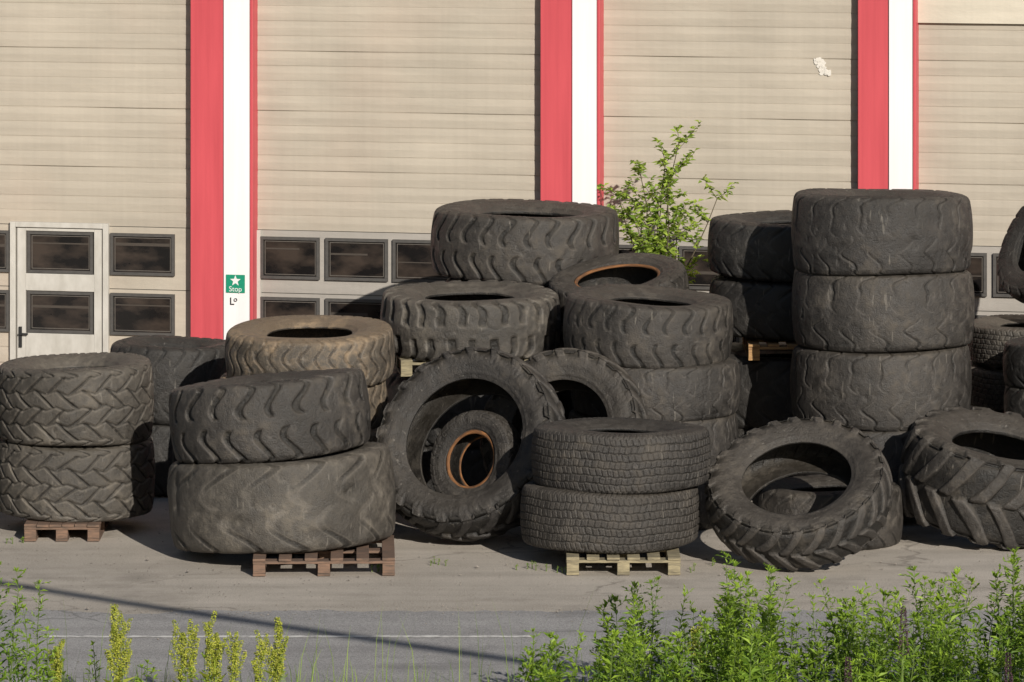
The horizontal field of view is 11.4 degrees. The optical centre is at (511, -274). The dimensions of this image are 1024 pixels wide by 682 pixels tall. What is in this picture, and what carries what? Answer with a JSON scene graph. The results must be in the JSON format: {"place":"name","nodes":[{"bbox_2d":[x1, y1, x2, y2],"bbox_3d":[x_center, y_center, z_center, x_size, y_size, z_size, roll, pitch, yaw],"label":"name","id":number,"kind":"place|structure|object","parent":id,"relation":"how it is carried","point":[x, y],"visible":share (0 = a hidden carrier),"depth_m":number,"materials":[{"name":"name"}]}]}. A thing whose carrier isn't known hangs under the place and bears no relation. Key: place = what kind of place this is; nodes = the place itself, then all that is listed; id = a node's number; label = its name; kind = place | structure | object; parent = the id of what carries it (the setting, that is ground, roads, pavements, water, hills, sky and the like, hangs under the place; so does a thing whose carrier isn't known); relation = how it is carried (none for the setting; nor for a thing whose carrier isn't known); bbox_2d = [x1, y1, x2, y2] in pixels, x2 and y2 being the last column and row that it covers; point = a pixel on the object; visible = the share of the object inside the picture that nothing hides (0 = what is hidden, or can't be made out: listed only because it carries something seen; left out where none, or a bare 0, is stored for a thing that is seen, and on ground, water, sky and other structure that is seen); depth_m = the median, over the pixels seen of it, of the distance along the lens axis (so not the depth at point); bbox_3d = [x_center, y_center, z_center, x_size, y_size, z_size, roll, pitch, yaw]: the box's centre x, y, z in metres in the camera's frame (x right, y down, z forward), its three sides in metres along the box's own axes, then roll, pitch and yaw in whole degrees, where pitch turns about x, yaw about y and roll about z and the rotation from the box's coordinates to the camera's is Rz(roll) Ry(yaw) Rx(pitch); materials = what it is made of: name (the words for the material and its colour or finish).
{"place":"outdoors","nodes":[
{"label":"outdoors","id":0,"kind":"place"},
{"bbox_2d":[446,278,562,325],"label":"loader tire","id":1,"kind":"object","parent":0,"point":[451,279],"visible":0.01,"depth_m":45.41,"materials":[{"name":"black rubber"}]},
{"bbox_2d":[431,199,618,286],"bbox_3d":[0.115,4.599,45.663,1.686,0.650,1.688,2,1,10],"label":"loader tire","id":2,"kind":"object","parent":1,"relation":"on","point":[538,242],"visible":0.91,"depth_m":44.99,"materials":[{"name":"rubber"}]},
{"bbox_2d":[0,495,1023,613],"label":"ground","id":3,"kind":"structure","parent":0,"point":[119,583],"depth_m":40.36,"materials":[{"name":"concrete"}]},
{"bbox_2d":[10,221,108,359],"bbox_3d":[-4.352,5.735,49.255,0.990,1.930,0.049,0,0,13],"label":"pass door frame","id":4,"kind":"object","parent":3,"relation":"on","point":[14,225],"visible":0.74,"depth_m":49.27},
{"bbox_2d":[17,227,102,357],"bbox_3d":[-4.351,5.755,49.262,0.850,1.850,0.036,0,0,13],"label":"pass door leaf","id":5,"kind":"object","parent":4,"relation":"in","point":[36,344],"visible":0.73,"depth_m":49.25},
{"bbox_2d":[27,290,93,333],"bbox_3d":[-4.345,5.635,49.261,0.661,0.400,0.029,0,0,13],"label":"window frame","id":6,"kind":"object","parent":4,"relation":"attached to","point":[29,329],"visible":1,"depth_m":49.25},
{"bbox_2d":[31,294,89,330],"bbox_3d":[-4.343,5.635,49.272,0.637,0.376,0.008,0,0,13],"label":"window pane","id":7,"kind":"object","parent":6,"relation":"in","point":[76,319],"visible":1,"depth_m":49.27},
{"bbox_2d":[27,231,93,273],"bbox_3d":[-4.345,5.060,49.261,0.661,0.400,0.029,0,0,13],"label":"window frame","id":8,"kind":"object","parent":4,"relation":"attached to","point":[91,234],"visible":1,"depth_m":49.25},
{"bbox_2d":[31,234,89,270],"bbox_3d":[-4.343,5.060,49.272,0.637,0.376,0.008,0,0,13],"label":"window pane","id":9,"kind":"object","parent":8,"relation":"in","point":[71,257],"visible":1,"depth_m":49.27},
{"bbox_2d":[24,519,108,540],"bbox_3d":[-3.700,6.625,42.611,0.620,0.139,1.117,0,0,0],"label":"wooden pallet","id":10,"kind":"object","parent":3,"relation":"on","point":[33,529],"visible":0.55,"depth_m":42.07,"materials":[{"name":"brown wood"}]},
{"bbox_2d":[0,437,154,522],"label":"loader tire","id":11,"kind":"object","parent":10,"relation":"on","point":[76,484],"visible":0.84,"depth_m":42.22,"materials":[{"name":"grey rubber"}]},
{"bbox_2d":[0,352,153,445],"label":"loader tire","id":12,"kind":"object","parent":11,"relation":"on","point":[91,399],"visible":1,"depth_m":42.23,"materials":[{"name":"grey rubber"}]},
{"bbox_2d":[0,224,190,348],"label":"window frame","id":13,"kind":"structure","parent":3,"relation":"on","point":[180,279],"depth_m":49.05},
{"bbox_2d":[0,0,190,227],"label":"door panel","id":14,"kind":"structure","parent":3,"relation":"on","point":[95,111],"depth_m":49.20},
{"bbox_2d":[110,233,174,275],"bbox_3d":[-3.542,5.060,49.077,0.640,0.400,0.029,0,0,13],"label":"window frame","id":15,"kind":"object","parent":14,"relation":"attached to","point":[172,236],"visible":1,"depth_m":49.06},
{"bbox_2d":[114,236,170,272],"bbox_3d":[-3.539,5.060,49.087,0.616,0.376,0.009,0,0,13],"label":"window pane","id":16,"kind":"object","parent":15,"relation":"in","point":[152,259],"visible":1,"depth_m":49.08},
{"bbox_2d":[110,293,174,335],"bbox_3d":[-3.542,5.635,49.077,0.640,0.400,0.029,0,0,13],"label":"window frame","id":17,"kind":"object","parent":14,"relation":"attached to","point":[172,296],"visible":0.96,"depth_m":49.07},
{"bbox_2d":[113,296,170,332],"bbox_3d":[-3.539,5.635,49.087,0.616,0.376,0.009,0,0,13],"label":"window pane","id":18,"kind":"object","parent":17,"relation":"in","point":[151,319],"visible":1,"depth_m":49.08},
{"bbox_2d":[150,424,176,495],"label":"loader tire","id":19,"kind":"object","parent":3,"relation":"on","point":[164,457],"visible":0.08,"depth_m":44.45,"materials":[{"name":"black rubber"}]},
{"bbox_2d":[110,335,226,425],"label":"loader tire","id":20,"kind":"object","parent":19,"relation":"on","point":[178,361],"visible":0.4,"depth_m":44.49,"materials":[{"name":"black rubber"}]},
{"bbox_2d":[191,0,249,339],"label":"pillar face","id":21,"kind":"object","parent":3,"relation":"on","point":[207,168],"depth_m":48.77},
{"bbox_2d":[226,274,244,304],"bbox_3d":[-2.631,5.357,48.710,0.184,0.285,0.010,0,0,13],"label":"emergency stop sign","id":22,"kind":"object","parent":21,"relation":"attached to","point":[235,283],"visible":1,"depth_m":48.71,"materials":[{"name":"green paint"}]},
{"bbox_2d":[250,0,257,319],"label":"red pillar edge","id":23,"kind":"object","parent":3,"relation":"on","point":[253,144],"visible":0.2,"depth_m":48.70,"materials":[{"name":"paint"}]},
{"bbox_2d":[257,230,261,317],"bbox_3d":[-2.410,5.750,48.829,0.036,1.900,0.050,0,0,13],"label":"door guide","id":24,"kind":"object","parent":3,"relation":"on","point":[259,292],"depth_m":48.80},
{"bbox_2d":[253,535,394,575],"bbox_3d":[-1.500,6.625,40.922,1.120,0.139,1.166,0,0,-2],"label":"wooden pallet","id":25,"kind":"object","parent":3,"relation":"on","point":[324,560],"visible":0.71,"depth_m":40.39,"materials":[{"name":"brown wood"}]},
{"bbox_2d":[167,441,395,553],"bbox_3d":[-1.852,6.242,41.414,1.848,0.775,1.876,-2,-3,-23],"label":"loader tire","id":26,"kind":"object","parent":25,"relation":"on","point":[341,499],"visible":0.84,"depth_m":40.63,"materials":[{"name":"grey rubber"}]},
{"bbox_2d":[169,368,370,463],"bbox_3d":[-1.963,5.580,41.460,1.627,0.649,1.605,-5,-4,-13],"label":"loader tire","id":27,"kind":"object","parent":26,"relation":"on","point":[271,417],"visible":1,"depth_m":40.79,"materials":[{"name":"rubber"}]},
{"bbox_2d":[261,230,430,314],"bbox_3d":[-1.061,5.390,48.539,2.794,1.176,0.034,0,0,13],"label":"window frame","id":28,"kind":"structure","parent":3,"relation":"on","point":[321,287],"depth_m":48.68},
{"bbox_2d":[257,0,539,232],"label":"door panel","id":29,"kind":"structure","parent":3,"relation":"on","point":[405,116],"depth_m":48.54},
{"bbox_2d":[260,236,319,279],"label":"window frame","id":30,"kind":"object","parent":29,"relation":"attached to","point":[262,275],"visible":1,"depth_m":48.73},
{"bbox_2d":[264,240,315,276],"bbox_3d":[-2.111,5.060,48.758,0.557,0.376,0.008,0,0,13],"label":"window pane","id":31,"kind":"object","parent":30,"relation":"in","point":[301,260],"visible":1,"depth_m":48.76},
{"bbox_2d":[260,297,319,317],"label":"window frame","id":32,"kind":"object","parent":29,"relation":"attached to","point":[262,299],"visible":0.5,"depth_m":48.74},
{"bbox_2d":[264,300,315,316],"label":"window pane","id":33,"kind":"object","parent":32,"relation":"in","point":[271,309],"visible":0.43,"depth_m":48.76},
{"bbox_2d":[325,298,381,314],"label":"window frame","id":34,"kind":"object","parent":29,"relation":"attached to","point":[327,300],"visible":0.25,"depth_m":48.61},
{"bbox_2d":[329,302,380,319],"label":"window pane","id":35,"kind":"object","parent":34,"relation":"in","point":[372,310],"visible":0.21,"depth_m":48.61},
{"bbox_2d":[325,238,387,281],"bbox_3d":[-1.474,5.060,48.601,0.610,0.400,0.029,0,0,13],"label":"window frame","id":36,"kind":"object","parent":29,"relation":"attached to","point":[327,277],"visible":1,"depth_m":48.59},
{"bbox_2d":[329,241,384,277],"bbox_3d":[-1.472,5.060,48.611,0.586,0.376,0.009,0,0,13],"label":"window pane","id":37,"kind":"object","parent":36,"relation":"in","point":[356,266],"visible":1,"depth_m":48.61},
{"bbox_2d":[392,239,446,282],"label":"window frame","id":38,"kind":"object","parent":29,"relation":"attached to","point":[394,242],"visible":0.55,"depth_m":48.49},
{"bbox_2d":[396,243,448,279],"bbox_3d":[-0.835,5.060,48.465,0.576,0.376,0.009,0,0,13],"label":"window pane","id":39,"kind":"object","parent":38,"relation":"in","point":[414,253],"visible":0.64,"depth_m":48.48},
{"bbox_2d":[422,446,486,490],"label":"loader tire","id":40,"kind":"object","parent":3,"relation":"on","point":[473,472],"visible":0.02,"depth_m":43.26,"materials":[{"name":"black rubber"}]},
{"bbox_2d":[385,365,560,448],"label":"loader tire","id":41,"kind":"object","parent":40,"relation":"on","point":[394,380],"visible":0.06,"depth_m":43.30,"materials":[{"name":"black rubber"}]},
{"bbox_2d":[394,356,528,376],"bbox_3d":[-0.419,5.441,43.945,1.150,0.139,1.011,0,0,-6],"label":"wooden pallet","id":42,"kind":"object","parent":41,"relation":"on","point":[403,366],"visible":0.21,"depth_m":43.41,"materials":[{"name":"brown wood"}]},
{"bbox_2d":[380,280,560,360],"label":"loader tire","id":43,"kind":"object","parent":42,"relation":"on","point":[426,321],"visible":0.88,"depth_m":43.41,"materials":[{"name":"grey rubber"}]},
{"bbox_2d":[376,347,565,540],"bbox_3d":[-0.334,5.902,42.078,1.630,1.637,0.520,51,-2,37],"label":"tractor tire","id":44,"kind":"object","parent":3,"relation":"on","point":[427,396],"visible":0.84,"depth_m":41.96,"materials":[{"name":"rubber"}]},
{"bbox_2d":[430,410,520,494],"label":"car tire","id":45,"kind":"object","parent":44,"relation":"on","point":[458,435],"visible":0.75,"depth_m":42.17,"materials":[{"name":"rubber"}]},
{"bbox_2d":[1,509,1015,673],"bbox_3d":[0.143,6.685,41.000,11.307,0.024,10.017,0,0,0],"label":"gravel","id":46,"kind":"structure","parent":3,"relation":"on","point":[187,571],"depth_m":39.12,"materials":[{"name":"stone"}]},
{"bbox_2d":[480,348,648,474],"bbox_3d":[0.427,5.873,42.479,1.443,1.466,0.397,5,-23,22],"label":"tractor tire","id":47,"kind":"object","parent":3,"relation":"on","point":[611,385],"visible":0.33,"depth_m":42.49,"materials":[{"name":"rubber"}]},
{"bbox_2d":[540,0,596,204],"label":"pillar face","id":48,"kind":"object","parent":3,"relation":"on","point":[555,100],"depth_m":48.02},
{"bbox_2d":[597,0,603,205],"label":"red pillar edge","id":49,"kind":"object","parent":3,"relation":"on","point":[600,97],"visible":0.2,"depth_m":47.93,"materials":[{"name":"paint"}]},
{"bbox_2d":[565,547,680,574],"bbox_3d":[0.880,6.625,40.992,0.900,0.139,1.217,0,0,0],"label":"wooden pallet","id":50,"kind":"object","parent":3,"relation":"on","point":[671,559],"visible":0.52,"depth_m":40.40,"materials":[{"name":"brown wood"}]},
{"bbox_2d":[520,480,699,553],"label":"truck tire","id":51,"kind":"object","parent":50,"relation":"on","point":[571,520],"visible":0.88,"depth_m":40.56,"materials":[{"name":"rubber"}]},
{"bbox_2d":[531,417,710,494],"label":"truck tire","id":52,"kind":"object","parent":51,"relation":"on","point":[614,455],"visible":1,"depth_m":40.63,"materials":[{"name":"rubber"}]},
{"bbox_2d":[597,119,738,283],"bbox_3d":[1.420,5.134,46.540,1.306,3.133,0.746,0,0,0],"label":"sapling tree","id":53,"kind":"object","parent":3,"relation":"on","point":[657,243],"visible":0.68,"depth_m":46.47,"materials":[{"name":"green plant"}]},
{"bbox_2d":[697,481,711,529],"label":"loader tire","id":54,"kind":"object","parent":3,"relation":"on","point":[704,524],"visible":0.02,"depth_m":42.65,"materials":[{"name":"rubber"}]},
{"bbox_2d":[568,409,738,465],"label":"loader tire","id":55,"kind":"object","parent":54,"relation":"on","point":[723,433],"visible":0.16,"depth_m":42.83,"materials":[{"name":"rubber"}]},
{"bbox_2d":[571,357,740,421],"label":"loader tire","id":56,"kind":"object","parent":55,"relation":"on","point":[697,393],"visible":0.61,"depth_m":42.64,"materials":[{"name":"rubber"}]},
{"bbox_2d":[563,284,732,369],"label":"loader tire","id":57,"kind":"object","parent":56,"relation":"on","point":[670,327],"visible":0.99,"depth_m":42.69,"materials":[{"name":"rubber"}]},
{"bbox_2d":[604,0,856,239],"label":"door panel","id":58,"kind":"structure","parent":3,"relation":"on","point":[759,96],"depth_m":47.81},
{"bbox_2d":[619,238,741,342],"bbox_3d":[2.051,5.390,47.824,2.432,1.176,0.032,0,0,13],"label":"window frame","id":59,"kind":"structure","parent":58,"relation":"attached to","point":[701,243],"depth_m":47.91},
{"bbox_2d":[682,249,715,285],"bbox_3d":[1.845,5.060,47.848,0.546,0.376,0.008,0,0,13],"label":"window pane","id":60,"kind":"object","parent":59,"relation":"in","point":[701,265],"visible":0.36,"depth_m":47.87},
{"bbox_2d":[738,428,792,477],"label":"loader tire","id":61,"kind":"object","parent":3,"relation":"on","point":[742,432],"visible":0.02,"depth_m":44.44,"materials":[{"name":"black rubber"}]},
{"bbox_2d":[729,342,793,428],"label":"loader tire","id":62,"kind":"object","parent":61,"relation":"on","point":[765,399],"visible":0.21,"depth_m":44.35,"materials":[{"name":"black rubber"}]},
{"bbox_2d":[742,337,797,359],"bbox_3d":[2.520,5.415,44.893,0.950,0.139,1.213,0,0,0],"label":"wooden pallet","id":63,"kind":"object","parent":62,"relation":"on","point":[752,347],"visible":0.24,"depth_m":44.31,"materials":[{"name":"orange wood"}]},
{"bbox_2d":[709,274,794,340],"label":"loader tire","id":64,"kind":"object","parent":63,"relation":"on","point":[762,310],"visible":0.38,"depth_m":44.39,"materials":[{"name":"black rubber"}]},
{"bbox_2d":[707,210,794,282],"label":"loader tire","id":65,"kind":"object","parent":64,"relation":"on","point":[756,246],"visible":0.6,"depth_m":44.47,"materials":[{"name":"black rubber"}]},
{"bbox_2d":[704,416,893,570],"bbox_3d":[2.304,6.139,40.999,1.505,0.460,1.526,-25,33,-23],"label":"tractor tire","id":66,"kind":"object","parent":3,"relation":"on","point":[751,464],"visible":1,"depth_m":40.76,"materials":[{"name":"rubber"}]},
{"bbox_2d":[752,474,902,549],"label":"truck tire","id":67,"kind":"object","parent":3,"relation":"on","point":[796,495],"visible":0.37,"depth_m":41.77,"materials":[{"name":"rubber"}]},
{"bbox_2d":[858,0,912,189],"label":"pillar face","id":68,"kind":"object","parent":3,"relation":"on","point":[873,94],"depth_m":47.34},
{"bbox_2d":[913,0,918,189],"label":"red pillar edge","id":69,"kind":"object","parent":3,"relation":"on","point":[915,99],"visible":0.2,"depth_m":47.25,"materials":[{"name":"paint"}]},
{"bbox_2d":[898,406,1023,549],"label":"tractor tire","id":70,"kind":"object","parent":3,"relation":"on","point":[961,472],"visible":1,"depth_m":41.62,"materials":[{"name":"rubber"}]},
{"bbox_2d":[919,23,1023,245],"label":"door panel","id":71,"kind":"structure","parent":3,"relation":"on","point":[971,111],"depth_m":47.29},
{"bbox_2d":[971,246,1023,315],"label":"window frame","id":72,"kind":"structure","parent":71,"relation":"attached to","point":[989,302],"depth_m":47.26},
{"bbox_2d":[966,256,983,292],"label":"window pane","id":73,"kind":"object","parent":72,"relation":"in","point":[975,268],"visible":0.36,"depth_m":47.28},
{"bbox_2d":[0,609,1023,681],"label":"road","id":74,"kind":"structure","parent":0,"point":[442,652],"depth_m":37.55,"materials":[{"name":"asphalt"}]},
{"bbox_2d":[43,635,530,636],"bbox_3d":[-1.650,6.692,37.666,3.600,0.001,0.092,0,0,0],"label":"road marking","id":75,"kind":"object","parent":74,"relation":"on","point":[311,636],"visible":0.82,"depth_m":37.66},
{"bbox_2d":[970,361,1005,410],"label":"truck tire","id":76,"kind":"object","parent":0,"point":[988,387],"visible":0.51,"depth_m":44.61,"materials":[{"name":"grey rubber"}]},
{"bbox_2d":[968,314,1023,366],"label":"truck tire","id":77,"kind":"object","parent":76,"relation":"on","point":[993,335],"visible":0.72,"depth_m":44.67,"materials":[{"name":"grey rubber"}]},
{"bbox_2d":[997,206,1023,302],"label":"truck tire","id":78,"kind":"object","parent":77,"relation":"on","point":[1010,269],"visible":1,"depth_m":45.21,"materials":[{"name":"black rubber"}]},
{"bbox_2d":[1004,385,1023,417],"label":"truck tire","id":79,"kind":"object","parent":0,"point":[1013,399],"visible":0.62,"depth_m":43.51,"materials":[{"name":"black rubber"}]},
{"bbox_2d":[1003,337,1023,388],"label":"truck tire","id":80,"kind":"object","parent":79,"relation":"on","point":[1013,363],"visible":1,"depth_m":43.53,"materials":[{"name":"black rubber"}]},
{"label":"truck tire","id":81,"kind":"object","parent":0,"visible":0},
{"bbox_2d":[559,326,570,390],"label":"truck tire","id":82,"kind":"object","parent":81,"relation":"on","point":[561,343],"depth_m":44.20,"materials":[{"name":"black rubber"}]},
{"bbox_2d":[549,253,689,323],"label":"truck tire","id":83,"kind":"object","parent":82,"relation":"on","point":[651,269],"visible":0.42,"depth_m":44.74,"materials":[{"name":"rubber"}]},
{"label":"grass verge ground","id":84,"kind":"structure","parent":0,"visible":0},
{"bbox_2d":[48,639,64,681],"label":"sorrel plant","id":85,"kind":"object","parent":84,"relation":"on","point":[57,664],"visible":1,"depth_m":34.59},
{"bbox_2d":[103,604,124,681],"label":"sorrel plant","id":86,"kind":"object","parent":84,"relation":"on","point":[113,609],"visible":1,"depth_m":34.56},
{"bbox_2d":[103,632,135,681],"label":"sorrel plant","id":87,"kind":"object","parent":84,"relation":"on","point":[115,674],"visible":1,"depth_m":34.58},
{"bbox_2d":[116,610,132,681],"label":"sorrel plant","id":88,"kind":"object","parent":84,"relation":"on","point":[126,659],"visible":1,"depth_m":34.56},
{"bbox_2d":[0,561,287,681],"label":"weed plant","id":89,"kind":"object","parent":84,"relation":"on","point":[11,659],"visible":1,"depth_m":34.52,"materials":[{"name":"green plant"}]},
{"bbox_2d":[168,619,189,681],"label":"sorrel plant","id":90,"kind":"object","parent":84,"relation":"on","point":[183,660],"visible":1,"depth_m":34.61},
{"bbox_2d":[179,618,211,681],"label":"sorrel plant","id":91,"kind":"object","parent":84,"relation":"on","point":[191,658],"visible":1,"depth_m":34.58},
{"bbox_2d":[198,610,220,681],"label":"sorrel plant","id":92,"kind":"object","parent":84,"relation":"on","point":[206,626],"visible":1,"depth_m":34.59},
{"bbox_2d":[205,633,226,681],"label":"sorrel plant","id":93,"kind":"object","parent":84,"relation":"on","point":[219,646],"visible":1,"depth_m":34.61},
{"bbox_2d":[223,631,246,681],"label":"sorrel plant","id":94,"kind":"object","parent":84,"relation":"on","point":[233,659],"visible":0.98,"depth_m":34.57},
{"bbox_2d":[251,630,268,681],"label":"sorrel plant","id":95,"kind":"object","parent":84,"relation":"on","point":[257,671],"visible":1,"depth_m":34.59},
{"bbox_2d":[265,640,283,681],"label":"sorrel plant","id":96,"kind":"object","parent":84,"relation":"on","point":[272,665],"visible":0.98,"depth_m":34.60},
{"bbox_2d":[262,617,288,681],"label":"sorrel plant","id":97,"kind":"object","parent":84,"relation":"on","point":[279,631],"visible":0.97,"depth_m":34.58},
{"bbox_2d":[1,581,1023,681],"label":"grass","id":98,"kind":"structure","parent":84,"relation":"on","point":[414,679],"depth_m":35.18,"materials":[{"name":"green plant"}]},
{"bbox_2d":[687,620,707,681],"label":"sorrel plant","id":99,"kind":"object","parent":84,"relation":"on","point":[693,637],"visible":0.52,"depth_m":34.58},
{"bbox_2d":[514,546,1023,681],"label":"verge weeds","id":100,"kind":"object","parent":84,"relation":"on","point":[732,650],"visible":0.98,"depth_m":34.33,"materials":[{"name":"green plant"}]},
{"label":"truck tire","id":101,"kind":"object","parent":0,"visible":0},
{"bbox_2d":[368,428,376,441],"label":"truck tire","id":102,"kind":"object","parent":101,"relation":"on","point":[372,438],"visible":0.02,"depth_m":42.69,"materials":[{"name":"rubber"}]},
{"bbox_2d":[220,372,386,428],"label":"truck tire","id":103,"kind":"object","parent":102,"relation":"on","point":[377,393],"visible":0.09,"depth_m":42.87,"materials":[{"name":"rubber"}]},
{"bbox_2d":[225,315,394,386],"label":"truck tire","id":104,"kind":"object","parent":103,"relation":"on","point":[299,343],"visible":0.77,"depth_m":42.71,"materials":[{"name":"rubber"}]},
{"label":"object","id":105,"kind":"object","parent":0,"visible":0},
{"bbox_2d":[918,0,1023,23],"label":"lintel","id":106,"kind":"structure","parent":105,"relation":"attached to","point":[978,11],"depth_m":47.25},
{"bbox_3d":[3.160,6.626,43.591,1.100,0.139,1.118,0,0,0],"label":"wooden pallet","id":107,"kind":"object","parent":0,"visible":0},
{"bbox_2d":[793,430,909,483],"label":"loader tire","id":108,"kind":"object","parent":107,"relation":"on","point":[890,445],"visible":0.08,"depth_m":42.84,"materials":[{"name":"rubber"}]},
{"bbox_2d":[790,345,971,431],"bbox_3d":[3.146,5.584,43.600,1.558,0.702,1.542,0,-1,-17],"label":"loader tire","id":109,"kind":"object","parent":108,"relation":"on","point":[893,392],"visible":0.77,"depth_m":42.93,"materials":[{"name":"rubber"}]},
{"bbox_2d":[792,269,974,352],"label":"loader tire","id":110,"kind":"object","parent":109,"relation":"on","point":[885,313],"visible":0.87,"depth_m":42.94,"materials":[{"name":"rubber"}]},
{"bbox_2d":[791,188,972,275],"bbox_3d":[3.144,4.299,43.600,1.558,0.702,1.542,1,-2,-21],"label":"loader tire","id":111,"kind":"object","parent":110,"relation":"on","point":[853,232],"visible":1,"depth_m":42.96,"materials":[{"name":"rubber"}]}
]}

